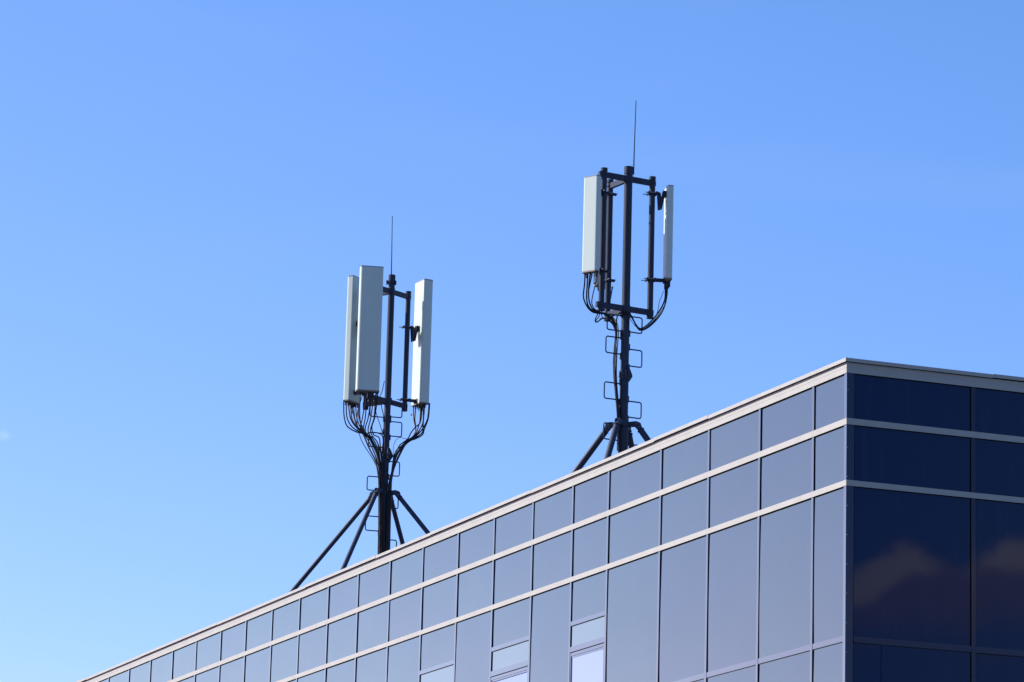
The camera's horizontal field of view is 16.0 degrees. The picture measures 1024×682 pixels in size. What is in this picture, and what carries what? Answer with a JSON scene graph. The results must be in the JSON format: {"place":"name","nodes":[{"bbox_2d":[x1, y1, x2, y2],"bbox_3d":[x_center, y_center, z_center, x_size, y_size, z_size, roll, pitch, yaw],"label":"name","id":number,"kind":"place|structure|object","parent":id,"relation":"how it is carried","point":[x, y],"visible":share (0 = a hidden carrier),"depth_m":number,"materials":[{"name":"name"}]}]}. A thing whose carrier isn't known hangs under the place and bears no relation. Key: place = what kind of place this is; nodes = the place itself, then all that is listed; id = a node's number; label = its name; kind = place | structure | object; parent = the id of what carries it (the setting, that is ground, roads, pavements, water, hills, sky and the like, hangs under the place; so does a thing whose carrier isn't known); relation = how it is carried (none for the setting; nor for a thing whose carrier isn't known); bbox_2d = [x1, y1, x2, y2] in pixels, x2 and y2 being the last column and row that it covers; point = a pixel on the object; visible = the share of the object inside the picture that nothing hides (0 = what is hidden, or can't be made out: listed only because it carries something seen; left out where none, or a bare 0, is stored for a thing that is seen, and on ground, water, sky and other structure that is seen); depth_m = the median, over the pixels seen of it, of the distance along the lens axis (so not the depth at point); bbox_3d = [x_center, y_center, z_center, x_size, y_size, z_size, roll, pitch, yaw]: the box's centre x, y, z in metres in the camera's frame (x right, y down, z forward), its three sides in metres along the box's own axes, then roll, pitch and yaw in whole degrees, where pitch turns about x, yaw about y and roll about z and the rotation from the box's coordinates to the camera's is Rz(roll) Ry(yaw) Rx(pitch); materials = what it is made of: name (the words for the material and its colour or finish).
{"place":"outdoors","nodes":[
{"label":"outdoors","id":0,"kind":"place"},
{"bbox_2d":[0,0,1023,681],"label":"sky","id":1,"kind":"structure","parent":0,"point":[192,192],"materials":[{"name":"blue"}]},
{"bbox_2d":[76,357,1023,681],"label":"office building","id":2,"kind":"structure","parent":0,"point":[846,519],"depth_m":45.54,"materials":[{"name":"blue glass"}]},
{"bbox_2d":[289,216,432,591],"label":"antenna mast","id":3,"kind":"object","parent":2,"relation":"on","point":[367,290],"visible":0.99,"depth_m":72.01,"materials":[{"name":"metal"}]},
{"bbox_2d":[420,660,453,681],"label":"window","id":4,"kind":"structure","parent":2,"relation":"in","point":[443,672],"depth_m":54.84,"materials":[{"name":"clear glass"}]},
{"bbox_2d":[491,636,528,681],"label":"window","id":5,"kind":"structure","parent":2,"relation":"in","point":[509,659],"depth_m":52.12,"materials":[{"name":"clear glass"}]},
{"bbox_2d":[570,611,604,681],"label":"window","id":6,"kind":"structure","parent":2,"relation":"in","point":[587,633],"depth_m":49.52,"materials":[{"name":"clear glass"}]},
{"bbox_2d":[571,103,673,472],"bbox_3d":[1.909,0.245,60.998,4.269,8.927,4.516,7,-14,-24],"label":"antenna mast","id":7,"kind":"object","parent":2,"relation":"on","point":[599,194],"visible":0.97,"depth_m":61.19,"materials":[{"name":"metal"}]}
]}

